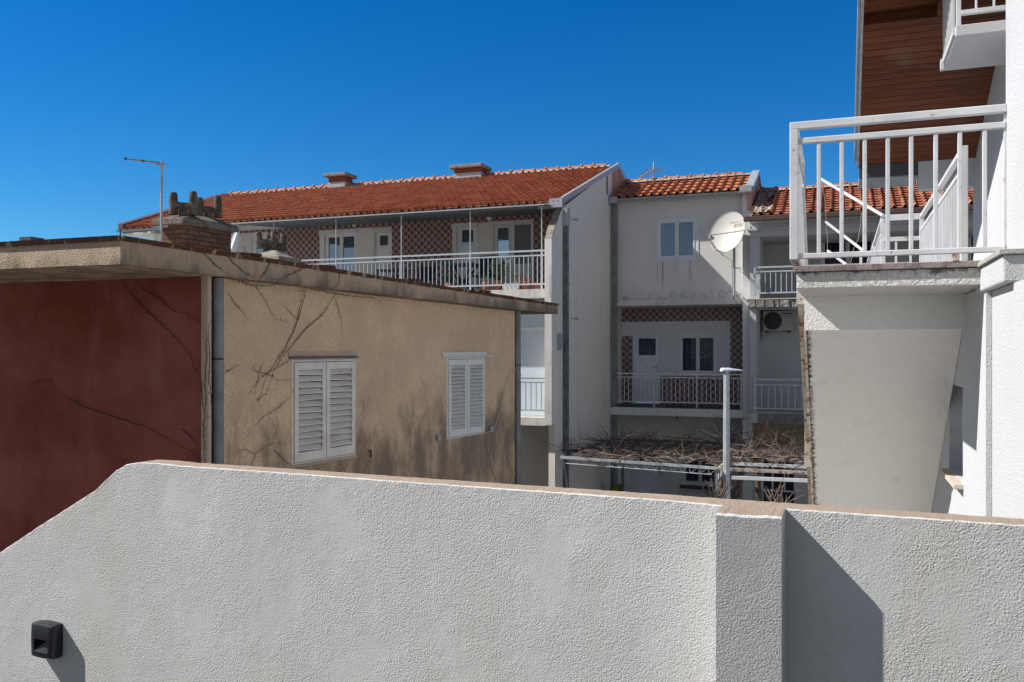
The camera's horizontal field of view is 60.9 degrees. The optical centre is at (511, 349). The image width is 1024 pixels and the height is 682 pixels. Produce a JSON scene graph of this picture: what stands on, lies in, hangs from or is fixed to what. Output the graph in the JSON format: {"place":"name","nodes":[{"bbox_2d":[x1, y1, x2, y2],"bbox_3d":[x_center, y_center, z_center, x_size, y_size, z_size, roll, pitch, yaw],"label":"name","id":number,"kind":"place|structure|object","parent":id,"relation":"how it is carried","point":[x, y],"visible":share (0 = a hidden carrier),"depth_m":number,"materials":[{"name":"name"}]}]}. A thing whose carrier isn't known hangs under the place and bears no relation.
{"place":"outdoors","nodes":[
{"label":"outdoors","id":0,"kind":"place"},
{"bbox_2d":[0,191,558,551],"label":"stucco house","id":1,"kind":"structure","parent":0,"point":[417,378],"depth_m":10.74,"materials":[{"name":"beige paint"}]},
{"bbox_2d":[29,279,212,462],"bbox_3d":[-4.620,0.204,10.200,2.799,2.271,0.063,0,0,22],"label":"climbing vine","id":2,"kind":"object","parent":1,"relation":"attached to","point":[192,363],"visible":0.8,"depth_m":9.88,"materials":[{"name":"brown plant"}]},
{"bbox_2d":[124,157,167,241],"bbox_3d":[-5.042,-1.964,12.000,0.590,1.352,0.119,0,0,0],"label":"tv antenna","id":3,"kind":"object","parent":1,"relation":"attached to","point":[161,163],"visible":0.97,"depth_m":11.99,"materials":[{"name":"silver metal"}]},
{"bbox_2d":[231,230,245,251],"bbox_3d":[-4.816,-1.728,14.964,0.547,0.804,0.368,0,0,35],"label":"satellite dish","id":4,"kind":"object","parent":1,"relation":"attached to","point":[235,240],"visible":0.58,"depth_m":14.82,"materials":[{"name":"white metal"}]},
{"bbox_2d":[204,253,382,464],"bbox_3d":[-2.611,0.215,11.037,0.279,2.588,3.538,0,0,29],"label":"climbing vine","id":5,"kind":"object","parent":1,"relation":"attached to","point":[288,339],"visible":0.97,"depth_m":10.75,"materials":[{"name":"brown plant"}]},
{"bbox_2d":[291,359,355,464],"bbox_3d":[-2.554,0.802,11.603,0.210,1.335,1.266,0,0,29],"label":"window","id":6,"kind":"structure","parent":1,"relation":"in","point":[319,420],"depth_m":11.51,"materials":[{"name":"white wood"}]},
{"bbox_2d":[446,357,484,438],"bbox_3d":[-0.842,0.802,14.744,0.210,1.335,1.218,0,0,29],"label":"window","id":7,"kind":"structure","parent":1,"relation":"in","point":[465,393],"depth_m":14.64,"materials":[{"name":"white wood"}]},
{"bbox_2d":[116,163,626,490],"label":"row house","id":8,"kind":"structure","parent":0,"point":[550,229],"depth_m":22.40,"materials":[{"name":"paint"}]},
{"bbox_2d":[252,236,265,252],"bbox_3d":[-7.302,-2.256,25.259,0.533,2.012,0.138,0,0,21],"label":"door","id":9,"kind":"structure","parent":8,"relation":"in","point":[254,250],"depth_m":25.31,"materials":[{"name":"plastic"}]},
{"bbox_2d":[325,232,356,271],"bbox_3d":[-4.734,-2.256,24.320,1.043,1.971,0.140,0,0,21],"label":"door","id":10,"kind":"structure","parent":8,"relation":"in","point":[346,242],"depth_m":24.32,"materials":[{"name":"plastic"}]},
{"bbox_2d":[375,232,391,276],"bbox_3d":[-3.495,-2.246,23.832,0.545,1.991,0.139,0,0,21],"label":"door","id":11,"kind":"structure","parent":8,"relation":"in","point":[383,241],"depth_m":23.83,"materials":[{"name":"plastic"}]},
{"bbox_2d":[376,269,406,278],"bbox_3d":[-3.072,-1.681,22.299,0.650,0.690,0.600,0,0,21],"label":"side table","id":12,"kind":"object","parent":8,"relation":"on","point":[389,270],"visible":0.48,"depth_m":22.14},
{"bbox_2d":[408,266,435,283],"bbox_3d":[-2.282,-1.735,22.156,0.546,0.802,0.634,0,0,21],"label":"balcony chair","id":13,"kind":"object","parent":8,"relation":"on","point":[426,273],"visible":0.59,"depth_m":22.33,"materials":[{"name":"plastic"}]},
{"bbox_2d":[442,273,454,285],"bbox_3d":[-1.518,-1.565,20.611,0.322,0.459,0.298,0,0,-14],"label":"flower pot","id":14,"kind":"object","parent":8,"relation":"on","point":[447,280],"visible":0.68,"depth_m":20.54,"materials":[{"name":"ceramic"}]},
{"bbox_2d":[441,262,480,289],"bbox_3d":[-1.222,-1.712,21.552,0.860,0.786,0.700,0,0,21],"label":"plastic table","id":15,"kind":"object","parent":8,"relation":"on","point":[464,265],"visible":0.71,"depth_m":21.48,"materials":[{"name":"plastic"}]},
{"bbox_2d":[457,227,476,289],"bbox_3d":[-1.162,-2.247,22.958,0.616,1.994,0.141,0,0,21],"label":"door","id":16,"kind":"structure","parent":8,"relation":"in","point":[463,233],"depth_m":22.97,"materials":[{"name":"plastic"}]},
{"bbox_2d":[471,255,497,289],"bbox_3d":[-0.683,-1.825,21.236,0.546,0.982,0.634,0,0,21],"label":"balcony chair","id":17,"kind":"object","parent":8,"relation":"on","point":[481,265],"visible":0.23,"depth_m":21.47,"materials":[{"name":"plastic"}]},
{"bbox_2d":[482,265,491,289],"bbox_3d":[-0.574,-1.655,20.241,0.242,0.638,0.222,0,0,21],"label":"flower pot","id":18,"kind":"object","parent":8,"relation":"on","point":[486,287],"visible":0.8,"depth_m":20.21,"materials":[{"name":"ceramic"}]},
{"bbox_2d":[490,255,509,289],"bbox_3d":[-0.279,-1.753,20.067,0.493,0.834,0.324,0,0,21],"label":"potted plant","id":19,"kind":"object","parent":8,"relation":"on","point":[499,276],"visible":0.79,"depth_m":20.03,"materials":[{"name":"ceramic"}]},
{"bbox_2d":[494,225,511,265],"bbox_3d":[-0.208,-2.698,22.622,0.511,1.108,0.140,0,0,21],"label":"door","id":20,"kind":"structure","parent":8,"relation":"in","point":[502,233],"depth_m":22.64,"materials":[{"name":"plastic"}]},
{"bbox_2d":[502,273,521,289],"bbox_3d":[0.007,-1.544,19.969,0.423,0.399,0.238,0,0,21],"label":"planter box","id":21,"kind":"object","parent":8,"relation":"on","point":[513,287],"visible":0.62,"depth_m":19.90,"materials":[{"name":"white plastic"}]},
{"bbox_2d":[520,277,531,288],"bbox_3d":[0.315,-1.501,19.854,0.278,0.330,0.278,0,0,21],"label":"flower pot","id":22,"kind":"object","parent":8,"relation":"on","point":[525,282],"visible":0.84,"depth_m":19.76,"materials":[{"name":"ceramic"}]},
{"bbox_2d":[533,279,540,288],"bbox_3d":[0.572,-1.472,19.764,0.241,0.271,0.252,0,0,21],"label":"flower pot","id":23,"kind":"object","parent":8,"relation":"on","point":[536,286],"visible":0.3,"depth_m":19.69,"materials":[{"name":"ceramic"}]},
{"bbox_2d":[0,0,858,241],"label":"sky","id":24,"kind":"structure","parent":0,"point":[230,95],"materials":[{"name":"blue"}]},
{"bbox_2d":[610,483,620,490],"bbox_3d":[2.779,3.954,22.988,0.300,0.892,0.380,0,0,21],"label":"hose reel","id":25,"kind":"object","parent":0,"point":[616,487],"visible":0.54,"depth_m":22.87,"materials":[{"name":"plastic"}]},
{"bbox_2d":[607,170,761,500],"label":"row house","id":26,"kind":"structure","parent":0,"point":[685,328],"depth_m":24.00,"materials":[{"name":"paint"}]},
{"bbox_2d":[634,335,659,402],"bbox_3d":[3.902,0.571,25.096,0.788,1.955,0.141,0,0,21],"label":"door","id":27,"kind":"structure","parent":26,"relation":"in","point":[646,347],"depth_m":25.09,"materials":[{"name":"plastic"}]},
{"bbox_2d":[635,449,660,493],"bbox_3d":[3.926,3.636,25.087,0.780,1.529,0.141,0,0,21],"label":"door","id":28,"kind":"structure","parent":26,"relation":"in","point":[647,483],"depth_m":25.06,"materials":[{"name":"plastic"}]},
{"bbox_2d":[638,162,665,177],"bbox_3d":[3.960,-5.043,25.289,1.028,0.836,0.440,0,0,-34],"label":"tv antenna","id":29,"kind":"object","parent":26,"relation":"attached to","point":[652,170],"visible":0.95,"depth_m":25.35,"materials":[{"name":"silver metal"}]},
{"bbox_2d":[657,218,696,259],"bbox_3d":[4.477,-2.976,23.589,1.070,1.094,0.141,0,0,21],"label":"window","id":30,"kind":"structure","parent":26,"relation":"in","point":[676,238],"depth_m":23.58,"materials":[{"name":"plastic"}]},
{"bbox_2d":[679,334,716,373],"bbox_3d":[5.264,0.145,24.607,1.056,1.119,0.140,0,0,21],"label":"window","id":31,"kind":"structure","parent":26,"relation":"in","point":[697,353],"depth_m":24.60,"materials":[{"name":"plastic"}]},
{"bbox_2d":[682,454,717,485],"bbox_3d":[5.324,3.395,24.584,0.997,0.872,0.140,0,0,21],"label":"window","id":32,"kind":"structure","parent":26,"relation":"in","point":[687,478],"depth_m":24.60,"materials":[{"name":"plastic"}]},
{"bbox_2d":[708,212,744,305],"bbox_3d":[5.487,-2.350,22.413,1.078,2.438,0.910,0,0,0],"label":"satellite dish","id":33,"kind":"object","parent":26,"relation":"attached to","point":[726,234],"visible":1,"depth_m":22.54,"materials":[{"name":"metal"}]},
{"bbox_2d":[743,179,972,503],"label":"row house","id":34,"kind":"structure","parent":0,"point":[776,393],"depth_m":22.68,"materials":[{"name":"paint"}]},
{"bbox_2d":[761,311,792,339],"bbox_3d":[7.059,-0.627,23.213,0.823,0.777,0.373,0,0,21],"label":"air conditioner","id":35,"kind":"object","parent":34,"relation":"attached to","point":[777,320],"visible":1,"depth_m":23.04,"materials":[{"name":"metal"}]},
{"bbox_2d":[761,452,796,503],"bbox_3d":[7.106,3.581,23.194,0.914,1.638,0.135,0,0,21],"label":"glazed door","id":36,"kind":"structure","parent":34,"relation":"in","point":[789,487],"depth_m":23.21,"materials":[{"name":"plastic"}]},
{"bbox_2d":[821,241,872,263],"bbox_3d":[8.992,-2.223,23.315,1.371,1.848,0.139,0,0,21],"label":"window","id":37,"kind":"structure","parent":34,"relation":"in","point":[833,247],"depth_m":23.40,"materials":[{"name":"plastic"}]},
{"bbox_2d":[968,237,972,260],"bbox_3d":[11.848,-2.223,22.244,0.429,1.848,0.140,0,0,21],"label":"window","id":38,"kind":"structure","parent":34,"relation":"in","point":[970,239],"depth_m":22.25,"materials":[{"name":"glass"}]},
{"label":"ground","id":39,"kind":"structure","parent":0,"visible":0},
{"bbox_2d":[0,460,1023,681],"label":"parapet wall","id":40,"kind":"structure","parent":39,"relation":"on","point":[165,571],"depth_m":4.90,"materials":[{"name":"white paint"}]},
{"bbox_2d":[31,620,62,658],"bbox_3d":[-3.350,2.090,6.261,0.230,0.254,0.094,0,0,24],"label":"step light","id":41,"kind":"object","parent":40,"relation":"attached to","point":[46,639],"visible":1,"depth_m":6.22,"materials":[{"name":"plastic"}]},
{"bbox_2d":[560,438,721,490],"bbox_3d":[3.280,3.363,19.977,3.478,2.080,4.746,0,0,21],"label":"pergola","id":42,"kind":"object","parent":39,"relation":"on","point":[565,457],"visible":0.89,"depth_m":18.59,"materials":[{"name":"grey metal"}]},
{"bbox_2d":[538,397,803,500],"bbox_3d":[4.176,2.739,19.328,8.337,3.412,5.315,0,0,35],"label":"grape vine","id":43,"kind":"object","parent":42,"relation":"on","point":[766,455],"visible":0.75,"depth_m":18.80,"materials":[{"name":"brown plant"}]},
{"bbox_2d":[715,455,807,495],"bbox_3d":[5.198,3.353,17.259,2.092,2.095,3.333,0,0,21],"label":"pergola","id":44,"kind":"object","parent":39,"relation":"on","point":[719,468],"visible":0.48,"depth_m":16.79,"materials":[{"name":"metal"}]},
{"bbox_2d":[790,0,1023,518],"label":"apartment building","id":45,"kind":"structure","parent":39,"relation":"on","point":[913,384],"depth_m":7.41,"materials":[{"name":"paint"}]},
{"bbox_2d":[821,178,884,264],"bbox_3d":[4.408,-1.604,11.416,0.542,1.708,2.173,0,0,13],"label":"clothes line frame","id":46,"kind":"object","parent":45,"relation":"attached to","point":[838,231],"visible":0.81,"depth_m":11.25,"materials":[{"name":"metal"}]},
{"bbox_2d":[962,387,962,469],"bbox_3d":[3.815,0.675,7.167,0.090,0.750,0.900,0,0,21],"label":"window","id":47,"kind":"structure","parent":45,"relation":"in","point":[962,387],"depth_m":7.57,"materials":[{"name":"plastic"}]},
{"label":"yard paving","id":48,"kind":"structure","parent":0,"visible":0},
{"bbox_2d":[702,480,732,498],"bbox_3d":[3.403,3.263,14.465,0.497,2.276,0.347,0,0,21],"label":"pruned vine","id":49,"kind":"object","parent":48,"relation":"on","point":[716,493],"visible":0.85,"depth_m":14.40,"materials":[{"name":"plant"}]},
{"bbox_2d":[720,368,742,498],"bbox_3d":[4.042,2.370,16.020,0.420,4.060,0.170,0,0,-12],"label":"street lamp","id":50,"kind":"object","parent":48,"relation":"on","point":[726,425],"visible":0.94,"depth_m":15.95,"materials":[{"name":"grey metal"}]},
{"bbox_2d":[761,478,804,502],"bbox_3d":[4.508,3.269,14.478,0.712,2.264,0.500,0,0,21],"label":"pruned vine","id":51,"kind":"object","parent":48,"relation":"on","point":[771,497],"visible":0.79,"depth_m":14.53,"materials":[{"name":"plant"}]}
]}

